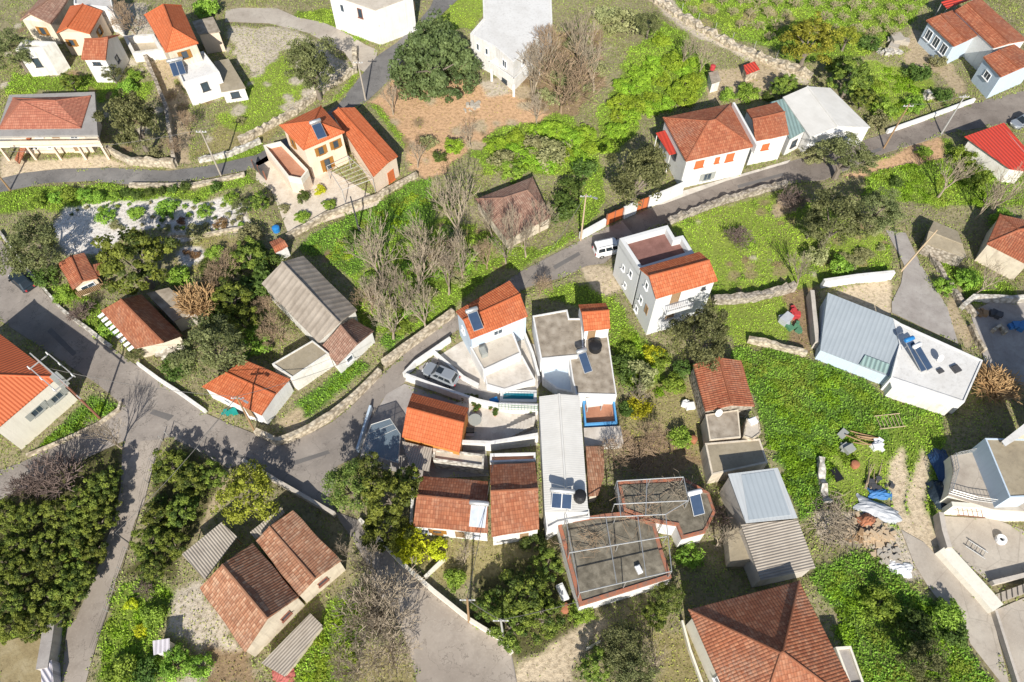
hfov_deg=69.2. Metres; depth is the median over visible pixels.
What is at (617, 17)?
shrub
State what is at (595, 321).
stair house
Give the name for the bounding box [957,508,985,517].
ladder
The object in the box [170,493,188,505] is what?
shrub
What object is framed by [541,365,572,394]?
patio block
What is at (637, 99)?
shrub
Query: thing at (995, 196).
bare tree
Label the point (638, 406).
shrub
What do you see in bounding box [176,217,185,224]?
shrub
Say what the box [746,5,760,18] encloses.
bare tree
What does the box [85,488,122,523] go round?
citrus tree
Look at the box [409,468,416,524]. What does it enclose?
garden wall
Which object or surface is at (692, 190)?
front apron
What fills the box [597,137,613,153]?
shrub
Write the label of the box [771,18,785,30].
bare tree
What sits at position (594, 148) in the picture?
shrub
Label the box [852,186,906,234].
olive tree
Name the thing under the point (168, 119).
stone wall
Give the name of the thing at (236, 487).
leafy tree
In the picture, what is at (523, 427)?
stairs
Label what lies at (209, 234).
garden wall
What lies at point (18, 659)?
dry lawn
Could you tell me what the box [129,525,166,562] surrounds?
citrus tree
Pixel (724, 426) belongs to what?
outbuilding
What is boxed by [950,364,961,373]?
roof hatch
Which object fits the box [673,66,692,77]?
shrub
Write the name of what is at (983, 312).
planter row
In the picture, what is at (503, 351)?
house extension
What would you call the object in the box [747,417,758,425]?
roof cover
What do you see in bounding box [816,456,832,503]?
stone wall
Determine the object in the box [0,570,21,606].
citrus tree
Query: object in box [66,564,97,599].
citrus tree
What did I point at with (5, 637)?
citrus tree
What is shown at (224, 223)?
shrub
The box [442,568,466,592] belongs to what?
shrub
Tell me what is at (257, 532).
lean to
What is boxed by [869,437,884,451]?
scrap pile
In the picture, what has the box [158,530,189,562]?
citrus tree
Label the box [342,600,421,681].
bare tree
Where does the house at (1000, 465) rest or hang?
on the ground at (560, 654)
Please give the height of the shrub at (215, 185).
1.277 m
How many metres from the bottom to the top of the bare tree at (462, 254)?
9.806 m
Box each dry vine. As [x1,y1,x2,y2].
[550,515,626,557]
[609,482,675,541]
[661,468,707,509]
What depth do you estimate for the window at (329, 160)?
103.53 m
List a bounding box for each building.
[0,334,77,449]
[557,512,671,611]
[615,478,715,547]
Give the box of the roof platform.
[544,509,589,539]
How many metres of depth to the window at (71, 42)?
116.69 m
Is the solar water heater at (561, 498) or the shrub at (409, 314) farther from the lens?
the shrub at (409, 314)
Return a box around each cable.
[9,130,196,151]
[49,368,235,396]
[115,397,235,532]
[236,353,365,396]
[467,455,494,597]
[502,601,578,619]
[524,195,585,286]
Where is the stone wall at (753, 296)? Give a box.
[711,281,796,304]
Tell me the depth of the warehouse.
105.61 m
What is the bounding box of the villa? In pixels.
[279,105,347,177]
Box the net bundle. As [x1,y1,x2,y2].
[221,407,237,415]
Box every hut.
[58,253,99,296]
[919,221,965,266]
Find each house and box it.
[0,92,110,163]
[16,40,70,76]
[20,0,73,43]
[56,3,111,55]
[74,0,124,35]
[98,294,182,356]
[144,4,202,89]
[200,543,304,656]
[256,511,344,602]
[330,0,416,44]
[402,393,468,454]
[413,476,487,540]
[456,280,527,354]
[470,0,551,96]
[475,176,550,248]
[490,462,538,544]
[532,310,583,373]
[538,393,587,521]
[569,336,616,406]
[578,303,609,341]
[613,225,717,334]
[659,103,752,187]
[686,580,849,681]
[739,416,760,440]
[815,293,897,384]
[881,319,982,413]
[918,9,976,63]
[955,0,1023,70]
[967,438,1023,506]
[971,44,1023,98]
[974,214,1023,279]
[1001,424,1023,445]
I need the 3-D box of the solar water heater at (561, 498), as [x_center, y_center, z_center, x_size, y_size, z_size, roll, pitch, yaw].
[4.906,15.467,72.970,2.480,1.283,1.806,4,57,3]
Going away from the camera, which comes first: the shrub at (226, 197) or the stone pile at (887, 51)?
the shrub at (226, 197)
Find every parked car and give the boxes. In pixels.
[8,270,35,292]
[422,362,459,387]
[1010,114,1023,129]
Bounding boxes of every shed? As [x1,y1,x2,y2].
[146,288,197,331]
[153,638,175,655]
[182,522,241,579]
[585,446,603,503]
[719,468,797,529]
[723,527,749,566]
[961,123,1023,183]
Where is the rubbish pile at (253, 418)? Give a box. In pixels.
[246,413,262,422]
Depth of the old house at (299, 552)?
72.07 m
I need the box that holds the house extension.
[470,331,520,381]
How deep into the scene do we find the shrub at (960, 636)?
69.97 m
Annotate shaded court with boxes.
[359,384,488,477]
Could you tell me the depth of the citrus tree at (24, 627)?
69.27 m
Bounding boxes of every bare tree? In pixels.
[79,416,125,450]
[108,0,146,34]
[157,136,182,154]
[170,279,220,319]
[174,110,197,134]
[200,248,239,288]
[221,241,245,269]
[251,295,280,313]
[254,308,296,349]
[321,637,378,681]
[330,556,426,652]
[331,586,402,655]
[333,533,351,556]
[334,536,379,577]
[342,206,409,289]
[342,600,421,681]
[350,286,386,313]
[353,587,421,659]
[354,245,379,276]
[357,273,389,316]
[369,289,419,339]
[375,258,403,299]
[376,266,424,310]
[380,79,400,114]
[393,209,445,267]
[396,281,438,326]
[398,235,450,292]
[404,140,426,167]
[425,170,480,238]
[426,235,465,276]
[428,236,464,294]
[442,227,479,281]
[455,537,484,567]
[457,119,475,147]
[466,200,495,237]
[468,235,501,269]
[489,224,518,263]
[498,202,529,246]
[506,216,536,257]
[514,37,562,108]
[521,88,548,124]
[525,23,569,70]
[528,200,558,232]
[530,38,612,113]
[531,272,552,295]
[559,3,611,71]
[577,35,604,91]
[596,427,633,467]
[626,383,651,403]
[633,416,671,449]
[641,635,669,675]
[680,34,701,65]
[687,5,696,13]
[696,39,716,72]
[699,519,748,552]
[726,7,739,15]
[737,19,751,28]
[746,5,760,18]
[751,18,766,29]
[761,6,774,17]
[764,31,776,40]
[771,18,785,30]
[780,8,791,18]
[784,251,816,285]
[789,0,801,7]
[808,0,823,8]
[820,11,832,19]
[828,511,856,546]
[830,0,845,9]
[837,12,849,20]
[847,0,860,10]
[851,23,864,31]
[858,10,871,21]
[863,0,878,9]
[868,26,881,35]
[876,13,889,24]
[885,25,898,34]
[887,3,897,11]
[893,15,908,23]
[902,4,918,12]
[937,152,985,197]
[971,361,1023,405]
[974,180,1020,219]
[974,256,1012,293]
[989,161,1023,213]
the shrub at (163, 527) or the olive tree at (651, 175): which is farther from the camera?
the olive tree at (651, 175)
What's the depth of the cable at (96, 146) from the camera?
97.64 m
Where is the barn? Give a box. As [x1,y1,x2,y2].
[262,256,357,346]
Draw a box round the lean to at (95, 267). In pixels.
[93,262,109,282]
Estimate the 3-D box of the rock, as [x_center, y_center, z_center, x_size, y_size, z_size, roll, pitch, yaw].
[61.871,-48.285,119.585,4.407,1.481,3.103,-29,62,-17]
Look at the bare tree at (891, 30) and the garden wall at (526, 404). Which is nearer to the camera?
the garden wall at (526, 404)
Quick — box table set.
[468,414,481,425]
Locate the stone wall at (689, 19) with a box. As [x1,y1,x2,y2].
[651,0,813,78]
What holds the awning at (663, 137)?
attached to the house at (712, 144)
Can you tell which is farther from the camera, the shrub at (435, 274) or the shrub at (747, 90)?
the shrub at (747, 90)
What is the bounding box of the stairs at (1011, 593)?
[995,584,1023,600]
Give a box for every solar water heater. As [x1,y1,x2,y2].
[166,56,186,76]
[309,118,326,139]
[465,306,483,330]
[469,500,488,527]
[550,487,574,509]
[576,347,592,373]
[687,488,704,515]
[903,335,925,371]
[912,341,932,370]
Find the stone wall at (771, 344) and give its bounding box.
[747,336,807,356]
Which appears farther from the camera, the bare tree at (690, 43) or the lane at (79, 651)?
the bare tree at (690, 43)
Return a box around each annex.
[192,17,225,53]
[744,102,788,164]
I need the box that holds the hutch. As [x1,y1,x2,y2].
[41,660,61,681]
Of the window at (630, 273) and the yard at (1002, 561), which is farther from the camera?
the window at (630, 273)
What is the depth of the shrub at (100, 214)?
99.15 m
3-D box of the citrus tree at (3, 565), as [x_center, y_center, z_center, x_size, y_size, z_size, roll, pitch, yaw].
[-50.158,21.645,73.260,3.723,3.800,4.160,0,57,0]
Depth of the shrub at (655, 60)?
116.45 m
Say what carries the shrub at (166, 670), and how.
on the ground at (560, 654)
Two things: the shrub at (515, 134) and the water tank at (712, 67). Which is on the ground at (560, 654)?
the shrub at (515, 134)
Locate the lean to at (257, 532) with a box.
[250,507,285,538]
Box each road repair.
[47,328,75,355]
[150,409,173,419]
[213,445,255,462]
[287,450,329,465]
[553,252,579,268]
[737,173,783,187]
[848,147,880,161]
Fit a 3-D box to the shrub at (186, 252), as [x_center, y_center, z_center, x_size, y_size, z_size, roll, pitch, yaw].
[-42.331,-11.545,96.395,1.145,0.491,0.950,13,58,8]
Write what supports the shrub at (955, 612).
on the ground at (560, 654)
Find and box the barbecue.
[466,427,473,435]
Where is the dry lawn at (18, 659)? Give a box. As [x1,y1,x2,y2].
[0,634,40,681]
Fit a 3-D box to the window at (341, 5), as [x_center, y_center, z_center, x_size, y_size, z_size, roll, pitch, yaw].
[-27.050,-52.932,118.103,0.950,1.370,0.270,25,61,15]
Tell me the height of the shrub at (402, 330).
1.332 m
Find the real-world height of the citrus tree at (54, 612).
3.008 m
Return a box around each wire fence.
[89,546,127,646]
[138,436,162,498]
[164,431,226,468]
[665,0,795,59]
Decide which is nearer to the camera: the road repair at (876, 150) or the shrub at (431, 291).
the shrub at (431, 291)
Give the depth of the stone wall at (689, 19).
119.22 m
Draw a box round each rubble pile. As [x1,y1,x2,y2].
[463,100,480,112]
[873,543,902,564]
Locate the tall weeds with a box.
[40,67,996,681]
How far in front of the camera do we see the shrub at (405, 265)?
94.63 m
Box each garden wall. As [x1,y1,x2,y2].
[0,231,61,308]
[26,401,122,457]
[36,614,63,670]
[59,308,112,347]
[128,172,244,188]
[136,362,207,413]
[167,225,248,237]
[241,458,336,517]
[253,368,382,445]
[285,171,417,239]
[356,405,372,452]
[358,517,513,654]
[381,308,455,367]
[403,337,450,377]
[405,373,537,414]
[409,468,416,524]
[424,559,444,579]
[433,350,478,387]
[462,433,537,450]
[498,402,537,406]
[524,333,539,380]
[579,218,605,238]
[623,203,637,218]
[648,182,684,207]
[680,620,702,681]
[806,290,819,348]
[820,270,894,288]
[885,98,975,133]
[933,512,951,548]
[935,548,1002,612]
[941,501,1023,521]
[959,294,1023,310]
[968,324,987,352]
[988,573,1023,585]
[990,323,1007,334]
[991,610,1019,681]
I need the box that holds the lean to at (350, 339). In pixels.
[322,318,374,372]
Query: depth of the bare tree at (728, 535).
72.39 m
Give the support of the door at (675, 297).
in the house at (663, 275)
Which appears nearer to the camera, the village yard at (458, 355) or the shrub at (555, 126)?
the village yard at (458, 355)
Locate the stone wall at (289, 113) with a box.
[237,46,357,144]
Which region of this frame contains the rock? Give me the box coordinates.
[887,32,909,49]
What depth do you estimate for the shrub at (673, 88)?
112.26 m
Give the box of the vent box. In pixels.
[634,565,642,574]
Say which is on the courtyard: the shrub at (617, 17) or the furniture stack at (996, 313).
the furniture stack at (996, 313)
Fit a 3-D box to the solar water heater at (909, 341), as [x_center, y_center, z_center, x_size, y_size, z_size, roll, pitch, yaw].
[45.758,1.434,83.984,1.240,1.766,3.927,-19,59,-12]
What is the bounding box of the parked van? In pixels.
[592,237,618,258]
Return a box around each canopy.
[360,418,402,467]
[402,441,432,476]
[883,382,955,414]
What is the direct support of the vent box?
on the building at (595, 570)
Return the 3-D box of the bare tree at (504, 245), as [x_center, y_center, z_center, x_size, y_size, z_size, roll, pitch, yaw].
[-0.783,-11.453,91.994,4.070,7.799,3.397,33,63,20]
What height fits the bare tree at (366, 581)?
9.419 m
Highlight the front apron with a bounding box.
[657,160,789,204]
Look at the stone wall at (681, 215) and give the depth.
100.80 m
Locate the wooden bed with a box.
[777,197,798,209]
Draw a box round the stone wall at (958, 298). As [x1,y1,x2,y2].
[920,243,978,317]
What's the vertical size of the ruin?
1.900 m
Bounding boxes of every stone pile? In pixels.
[155,345,184,362]
[876,47,903,55]
[923,89,934,99]
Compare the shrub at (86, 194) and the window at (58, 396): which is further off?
the shrub at (86, 194)
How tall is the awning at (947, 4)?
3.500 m
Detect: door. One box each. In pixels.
[244,408,255,417]
[455,531,464,537]
[520,533,528,538]
[587,330,595,338]
[644,304,648,315]
[669,292,680,303]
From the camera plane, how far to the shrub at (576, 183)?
101.33 m
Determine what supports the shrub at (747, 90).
on the ground at (560, 654)
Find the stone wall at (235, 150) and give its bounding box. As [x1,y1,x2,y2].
[198,137,261,162]
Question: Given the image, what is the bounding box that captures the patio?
[582,401,616,429]
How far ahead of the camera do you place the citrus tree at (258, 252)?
92.39 m
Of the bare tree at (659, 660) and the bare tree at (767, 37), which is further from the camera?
the bare tree at (767, 37)
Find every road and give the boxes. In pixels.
[0,90,1023,681]
[623,91,1023,233]
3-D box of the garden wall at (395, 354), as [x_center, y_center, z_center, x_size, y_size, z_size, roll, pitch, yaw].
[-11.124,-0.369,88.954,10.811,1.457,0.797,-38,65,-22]
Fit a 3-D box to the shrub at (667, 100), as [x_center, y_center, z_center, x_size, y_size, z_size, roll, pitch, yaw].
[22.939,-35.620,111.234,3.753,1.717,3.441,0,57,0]
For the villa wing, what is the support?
on the ground at (560, 654)
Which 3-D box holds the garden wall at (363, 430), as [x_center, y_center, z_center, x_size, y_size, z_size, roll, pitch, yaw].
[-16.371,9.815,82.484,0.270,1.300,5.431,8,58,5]
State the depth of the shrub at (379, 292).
92.04 m
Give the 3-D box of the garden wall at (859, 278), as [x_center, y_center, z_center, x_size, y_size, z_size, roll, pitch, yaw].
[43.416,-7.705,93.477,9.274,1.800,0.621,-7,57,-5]
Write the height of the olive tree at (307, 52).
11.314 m
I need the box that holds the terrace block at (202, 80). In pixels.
[179,51,223,105]
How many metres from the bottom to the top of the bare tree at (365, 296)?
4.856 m
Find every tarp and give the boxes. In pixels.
[272,668,295,681]
[853,493,901,524]
[853,513,875,527]
[867,488,891,499]
[888,560,912,578]
[925,448,947,481]
[925,480,946,509]
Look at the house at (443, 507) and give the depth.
74.08 m
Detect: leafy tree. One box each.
[209,458,282,525]
[386,8,482,102]
[778,11,842,66]
[832,25,861,51]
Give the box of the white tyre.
[994,534,1007,544]
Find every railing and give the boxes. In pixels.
[498,404,537,410]
[949,453,1021,506]
[953,448,976,456]
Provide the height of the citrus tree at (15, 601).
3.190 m
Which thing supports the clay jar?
on the ground at (560, 654)
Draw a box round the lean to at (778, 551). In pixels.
[739,519,814,587]
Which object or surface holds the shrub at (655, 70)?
on the ground at (560, 654)
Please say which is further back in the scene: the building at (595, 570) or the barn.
the barn
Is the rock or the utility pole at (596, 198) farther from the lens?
the rock
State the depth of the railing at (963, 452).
78.10 m
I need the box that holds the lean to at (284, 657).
[261,613,322,676]
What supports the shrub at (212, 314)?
on the ground at (560, 654)
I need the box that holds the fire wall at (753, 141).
[732,102,758,153]
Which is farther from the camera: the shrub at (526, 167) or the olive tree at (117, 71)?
the olive tree at (117, 71)
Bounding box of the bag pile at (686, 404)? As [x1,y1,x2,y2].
[681,399,695,410]
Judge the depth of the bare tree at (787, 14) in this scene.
123.03 m
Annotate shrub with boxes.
[0,471,45,501]
[19,450,89,501]
[27,263,60,288]
[28,192,48,207]
[45,191,62,203]
[51,283,75,304]
[58,185,77,201]
[65,299,94,321]
[75,188,92,203]
[87,190,107,203]
[93,206,115,224]
[98,320,119,336]
[101,652,138,681]
[106,191,122,203]
[108,219,122,229]
[115,78,138,92]
[119,187,131,196]
[122,597,138,609]
[125,68,142,82]
[125,206,145,220]
[129,651,160,681]
[130,190,143,199]
[132,579,155,601]
[132,623,146,639]
[137,546,151,560]
[138,604,166,632]
[142,187,154,196]
[143,146,162,158]
[149,493,168,511]
[151,464,171,487]
[154,185,166,195]
[154,198,176,217]
[158,356,193,381]
[158,642,195,681]
[160,514,180,531]
[164,224,170,230]
[165,264,190,286]
[166,183,178,192]
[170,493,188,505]
[173,453,189,467]
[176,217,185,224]
[178,495,200,519]
[179,181,191,193]
[182,249,189,254]
[185,221,213,243]
[186,651,215,681]
[189,250,201,258]
[191,0,221,18]
[192,198,200,204]
[196,203,214,219]
[197,258,212,271]
[198,279,216,288]
[199,303,239,328]
[200,262,224,283]
[202,244,223,261]
[209,180,221,192]
[212,217,227,228]
[213,299,239,315]
[221,190,239,204]
[224,267,242,277]
[235,116,246,123]
[235,214,242,220]
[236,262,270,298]
[237,222,263,243]
[237,251,254,270]
[238,316,252,331]
[239,324,272,359]
[240,272,259,289]
[245,240,264,254]
[252,247,284,272]
[278,204,289,213]
[294,210,310,223]
[296,190,310,203]
[314,184,325,195]
[320,198,335,209]
[342,230,364,252]
[359,275,373,290]
[362,272,377,285]
[366,285,387,303]
[368,295,387,308]
[371,316,387,327]
[374,276,389,286]
[380,299,398,316]
[386,318,413,336]
[387,519,432,564]
[394,301,403,313]
[396,238,415,255]
[398,235,422,255]
[400,261,413,273]
[402,305,420,319]
[405,283,422,300]
[408,311,420,323]
[415,312,427,323]
[419,134,439,150]
[420,285,439,302]
[423,259,444,281]
[427,536,447,561]
[432,151,446,161]
[433,188,457,210]
[438,225,455,240]
[442,225,456,238]
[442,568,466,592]
[444,137,465,154]
[448,268,471,287]
[452,228,466,243]
[454,261,471,277]
[456,248,482,269]
[482,136,508,156]
[485,237,497,246]
[486,149,519,175]
[496,160,527,183]
[505,127,528,145]
[506,141,522,158]
[506,158,528,174]
[513,146,538,164]
[518,530,548,552]
[521,133,546,156]
[527,124,544,137]
[532,155,556,173]
[535,87,552,100]
[535,136,570,173]
[541,121,554,137]
[545,91,563,105]
[546,58,569,73]
[546,68,570,83]
[546,121,571,138]
[550,190,580,223]
[555,77,570,91]
[555,171,583,199]
[560,125,584,147]
[562,41,578,50]
[563,146,575,162]
[566,91,580,101]
[566,145,587,162]
[567,33,581,43]
[567,599,595,627]
[569,157,601,184]
[571,157,589,169]
[574,123,596,143]
[575,35,592,44]
[576,48,596,61]
[581,82,592,92]
[581,138,599,154]
[584,60,606,77]
[592,6,618,23]
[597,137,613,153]
[602,6,640,35]
[604,122,630,141]
[606,93,631,109]
[608,109,626,122]
[611,77,629,89]
[611,352,638,387]
[615,342,638,359]
[617,82,640,97]
[618,107,641,124]
[618,401,635,416]
[624,95,652,112]
[624,359,658,393]
[627,393,655,419]
[629,64,649,81]
[630,76,652,91]
[641,100,663,117]
[642,54,661,68]
[642,62,663,83]
[642,344,666,364]
[643,92,665,106]
[650,349,670,372]
[651,71,671,86]
[652,31,671,46]
[655,95,675,112]
[660,49,687,71]
[660,371,687,394]
[665,81,690,100]
[666,425,693,448]
[668,359,692,380]
[672,541,705,570]
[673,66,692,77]
[673,89,699,107]
[674,74,700,92]
[679,54,699,69]
[688,71,704,86]
[707,503,731,533]
[719,86,737,101]
[723,225,755,248]
[736,81,761,104]
[762,91,774,101]
[775,185,810,211]
[799,145,830,164]
[800,245,828,265]
[829,253,854,275]
[838,251,851,261]
[847,254,861,263]
[854,247,868,259]
[856,256,866,265]
[857,32,882,52]
[860,581,901,623]
[866,249,876,258]
[867,109,892,129]
[868,228,878,236]
[871,96,899,117]
[876,243,885,250]
[889,175,905,187]
[891,605,943,653]
[901,94,925,114]
[902,63,932,81]
[914,145,933,160]
[927,54,947,67]
[930,277,956,297]
[930,596,966,633]
[931,87,954,107]
[938,619,969,648]
[948,144,978,169]
[954,268,982,290]
[958,163,994,192]
[987,207,1014,228]
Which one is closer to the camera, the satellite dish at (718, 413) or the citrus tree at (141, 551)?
the citrus tree at (141, 551)
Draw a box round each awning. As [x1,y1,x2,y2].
[585,397,603,411]
[654,130,675,171]
[934,0,971,16]
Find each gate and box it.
[251,159,266,179]
[585,640,600,650]
[606,207,623,224]
[636,196,649,211]
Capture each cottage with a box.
[81,34,128,82]
[202,360,293,424]
[689,357,754,422]
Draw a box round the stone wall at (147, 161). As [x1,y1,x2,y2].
[105,145,176,168]
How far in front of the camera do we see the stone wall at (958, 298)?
92.59 m
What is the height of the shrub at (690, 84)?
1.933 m
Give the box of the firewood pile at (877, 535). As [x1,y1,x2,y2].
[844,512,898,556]
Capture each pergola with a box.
[326,156,375,202]
[564,476,688,597]
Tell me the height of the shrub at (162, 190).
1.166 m
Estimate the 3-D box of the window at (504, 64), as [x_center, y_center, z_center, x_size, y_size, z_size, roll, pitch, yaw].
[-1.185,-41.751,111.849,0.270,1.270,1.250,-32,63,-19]
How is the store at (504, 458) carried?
on the ground at (560, 654)
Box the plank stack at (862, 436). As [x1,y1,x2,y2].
[845,430,878,445]
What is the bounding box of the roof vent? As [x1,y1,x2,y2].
[936,368,944,373]
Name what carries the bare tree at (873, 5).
on the ground at (560, 654)
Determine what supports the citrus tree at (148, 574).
on the ground at (560, 654)
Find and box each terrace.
[263,141,312,193]
[455,401,538,449]
[484,355,535,393]
[833,646,863,681]
[940,453,1023,511]
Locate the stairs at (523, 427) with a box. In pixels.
[491,416,535,440]
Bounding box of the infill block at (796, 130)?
[770,99,804,155]
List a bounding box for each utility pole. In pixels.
[0,177,10,190]
[196,129,221,175]
[231,397,254,430]
[350,196,359,230]
[353,60,365,99]
[459,598,474,622]
[493,619,508,636]
[580,194,597,240]
[883,103,912,148]
[900,230,937,271]
[941,94,968,133]
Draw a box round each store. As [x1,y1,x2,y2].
[433,448,484,474]
[490,452,535,464]
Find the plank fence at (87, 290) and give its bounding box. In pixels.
[76,280,109,297]
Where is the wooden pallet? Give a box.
[874,413,904,428]
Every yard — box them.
[256,156,380,231]
[405,340,541,390]
[416,356,499,401]
[945,516,1023,580]
[996,598,1023,681]
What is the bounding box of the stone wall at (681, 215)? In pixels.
[666,179,788,224]
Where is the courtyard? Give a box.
[972,303,1023,384]
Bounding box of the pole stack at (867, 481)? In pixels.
[865,459,882,488]
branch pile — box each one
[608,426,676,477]
[801,497,867,553]
[809,488,850,517]
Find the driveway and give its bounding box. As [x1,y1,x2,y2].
[886,230,957,342]
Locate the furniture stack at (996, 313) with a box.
[989,308,1003,319]
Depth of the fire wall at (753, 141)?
100.68 m
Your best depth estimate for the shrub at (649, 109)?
110.33 m
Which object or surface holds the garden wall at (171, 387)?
on the ground at (560, 654)
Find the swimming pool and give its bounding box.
[500,390,536,403]
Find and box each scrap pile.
[777,311,793,326]
[785,321,802,333]
[790,305,800,319]
[837,428,855,454]
[864,476,894,489]
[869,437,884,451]
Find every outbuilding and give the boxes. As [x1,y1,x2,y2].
[214,59,248,102]
[272,340,333,389]
[583,426,623,450]
[700,409,740,445]
[700,439,767,483]
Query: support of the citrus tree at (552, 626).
on the ground at (560, 654)
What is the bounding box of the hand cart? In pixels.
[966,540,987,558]
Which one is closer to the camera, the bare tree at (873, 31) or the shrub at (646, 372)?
the shrub at (646, 372)
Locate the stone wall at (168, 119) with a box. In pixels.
[143,54,177,165]
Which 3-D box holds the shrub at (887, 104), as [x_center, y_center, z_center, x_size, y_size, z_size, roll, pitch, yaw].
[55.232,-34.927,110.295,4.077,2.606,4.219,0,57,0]
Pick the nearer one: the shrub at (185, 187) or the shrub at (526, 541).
the shrub at (526, 541)
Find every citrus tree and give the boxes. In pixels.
[0,498,22,533]
[0,525,34,558]
[0,538,21,580]
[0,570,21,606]
[0,586,32,622]
[0,608,27,645]
[1,554,39,589]
[13,608,53,643]
[15,500,49,533]
[21,525,63,560]
[27,580,69,617]
[30,550,75,584]
[37,599,71,626]
[39,495,79,534]
[46,569,90,609]
[58,73,83,91]
[58,539,97,573]
[59,520,95,553]
[64,485,102,525]
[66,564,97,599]
[70,532,108,569]
[77,505,119,542]
[82,465,123,504]
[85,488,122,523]
[90,227,180,295]
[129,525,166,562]
[135,554,167,582]
[140,501,172,531]
[151,448,189,482]
[156,493,196,527]
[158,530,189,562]
[172,461,206,496]
[197,459,228,488]
[209,276,254,313]
[226,304,263,340]
[227,235,269,270]
[244,190,269,211]
[359,504,415,553]
[360,471,418,524]
[388,463,423,500]
[469,589,501,622]
[486,603,530,653]
[492,568,551,625]
[523,595,565,644]
[525,546,565,582]
[577,645,613,681]
[640,600,669,631]
[769,73,797,97]
[824,55,847,79]
[825,55,877,99]
[849,84,882,109]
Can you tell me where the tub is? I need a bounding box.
[561,603,570,613]
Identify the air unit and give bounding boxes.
[479,346,487,358]
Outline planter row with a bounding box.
[976,308,988,317]
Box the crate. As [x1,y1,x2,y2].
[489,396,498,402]
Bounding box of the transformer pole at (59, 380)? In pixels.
[27,352,100,418]
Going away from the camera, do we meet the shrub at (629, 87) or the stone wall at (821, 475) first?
the stone wall at (821, 475)
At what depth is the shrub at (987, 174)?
101.84 m
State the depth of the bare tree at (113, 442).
77.66 m
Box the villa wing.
[332,107,398,191]
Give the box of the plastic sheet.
[829,467,843,481]
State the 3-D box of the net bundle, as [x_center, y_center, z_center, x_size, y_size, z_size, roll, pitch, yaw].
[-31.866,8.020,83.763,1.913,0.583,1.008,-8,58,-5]
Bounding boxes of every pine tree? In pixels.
[320,458,372,514]
[352,451,383,484]
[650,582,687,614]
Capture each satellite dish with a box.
[715,409,721,416]
[937,355,943,361]
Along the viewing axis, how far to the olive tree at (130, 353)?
86.19 m
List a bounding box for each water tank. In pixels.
[272,225,280,233]
[574,489,586,503]
[588,340,601,353]
[710,64,715,70]
[850,460,859,468]
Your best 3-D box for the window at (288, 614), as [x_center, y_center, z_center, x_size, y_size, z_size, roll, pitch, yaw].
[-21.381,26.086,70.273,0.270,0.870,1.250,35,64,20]
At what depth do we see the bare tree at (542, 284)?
90.99 m
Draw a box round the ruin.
[123,34,166,61]
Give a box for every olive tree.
[0,27,35,72]
[0,212,61,276]
[91,88,159,153]
[101,64,121,83]
[124,344,144,362]
[166,313,247,379]
[231,197,251,214]
[282,34,336,100]
[601,618,653,672]
[603,143,670,207]
[606,646,659,681]
[635,11,663,38]
[665,299,729,371]
[796,214,826,238]
[803,187,879,249]
[814,131,880,179]
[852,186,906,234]
[895,637,951,681]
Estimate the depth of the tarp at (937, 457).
80.17 m
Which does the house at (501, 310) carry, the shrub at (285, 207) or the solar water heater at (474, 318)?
the solar water heater at (474, 318)
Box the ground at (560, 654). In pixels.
[0,0,1023,681]
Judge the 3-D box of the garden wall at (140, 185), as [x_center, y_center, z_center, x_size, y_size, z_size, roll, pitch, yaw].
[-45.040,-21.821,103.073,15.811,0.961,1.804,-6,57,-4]
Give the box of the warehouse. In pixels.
[783,86,869,153]
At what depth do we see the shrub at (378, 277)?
93.35 m
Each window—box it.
[25,400,47,421]
[31,58,43,67]
[35,26,50,35]
[45,388,68,407]
[65,39,78,46]
[80,282,96,289]
[96,25,103,36]
[115,54,120,63]
[177,49,192,59]
[200,82,210,92]
[222,397,232,405]
[230,91,240,98]
[280,611,292,623]
[288,135,296,149]
[314,144,327,156]
[317,577,329,588]
[320,156,334,172]
[329,138,341,150]
[339,3,344,12]
[346,354,354,364]
[357,8,363,19]
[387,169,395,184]
[420,529,429,533]
[428,529,446,535]
[472,534,481,538]
[493,328,503,337]
[501,58,506,69]
[627,269,632,279]
[637,295,642,305]
[643,280,648,291]
[671,149,676,161]
[693,160,704,169]
[699,171,715,181]
[712,676,719,681]
[713,157,719,164]
[724,153,734,162]
[760,143,769,150]
[789,139,797,148]
[828,133,858,149]
[923,28,933,42]
[930,35,940,49]
[937,42,948,56]
[981,69,991,81]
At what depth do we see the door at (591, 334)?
85.14 m
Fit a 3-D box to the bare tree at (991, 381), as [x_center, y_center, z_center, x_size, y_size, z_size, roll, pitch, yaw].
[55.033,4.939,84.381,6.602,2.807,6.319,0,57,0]
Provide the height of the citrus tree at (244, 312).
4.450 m
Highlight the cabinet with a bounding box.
[556,583,568,601]
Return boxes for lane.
[0,0,456,191]
[62,439,162,681]
[225,8,376,71]
[901,530,1008,681]
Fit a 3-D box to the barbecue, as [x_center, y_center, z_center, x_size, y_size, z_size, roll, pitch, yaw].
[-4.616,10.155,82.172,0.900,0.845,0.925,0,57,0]
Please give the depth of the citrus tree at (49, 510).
74.75 m
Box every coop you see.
[707,70,720,92]
[742,61,759,81]
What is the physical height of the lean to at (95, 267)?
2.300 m
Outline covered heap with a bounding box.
[1007,320,1023,332]
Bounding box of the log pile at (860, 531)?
[842,523,870,543]
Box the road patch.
[366,566,515,681]
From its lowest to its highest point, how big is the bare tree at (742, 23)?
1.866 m
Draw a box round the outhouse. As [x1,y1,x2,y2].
[270,238,290,259]
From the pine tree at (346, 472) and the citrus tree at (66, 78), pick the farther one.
the citrus tree at (66, 78)
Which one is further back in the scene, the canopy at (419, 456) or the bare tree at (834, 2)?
the bare tree at (834, 2)
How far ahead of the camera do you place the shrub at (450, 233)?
97.30 m
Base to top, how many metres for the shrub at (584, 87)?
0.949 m
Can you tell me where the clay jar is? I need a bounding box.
[691,435,697,443]
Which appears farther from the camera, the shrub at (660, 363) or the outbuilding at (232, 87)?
the outbuilding at (232, 87)

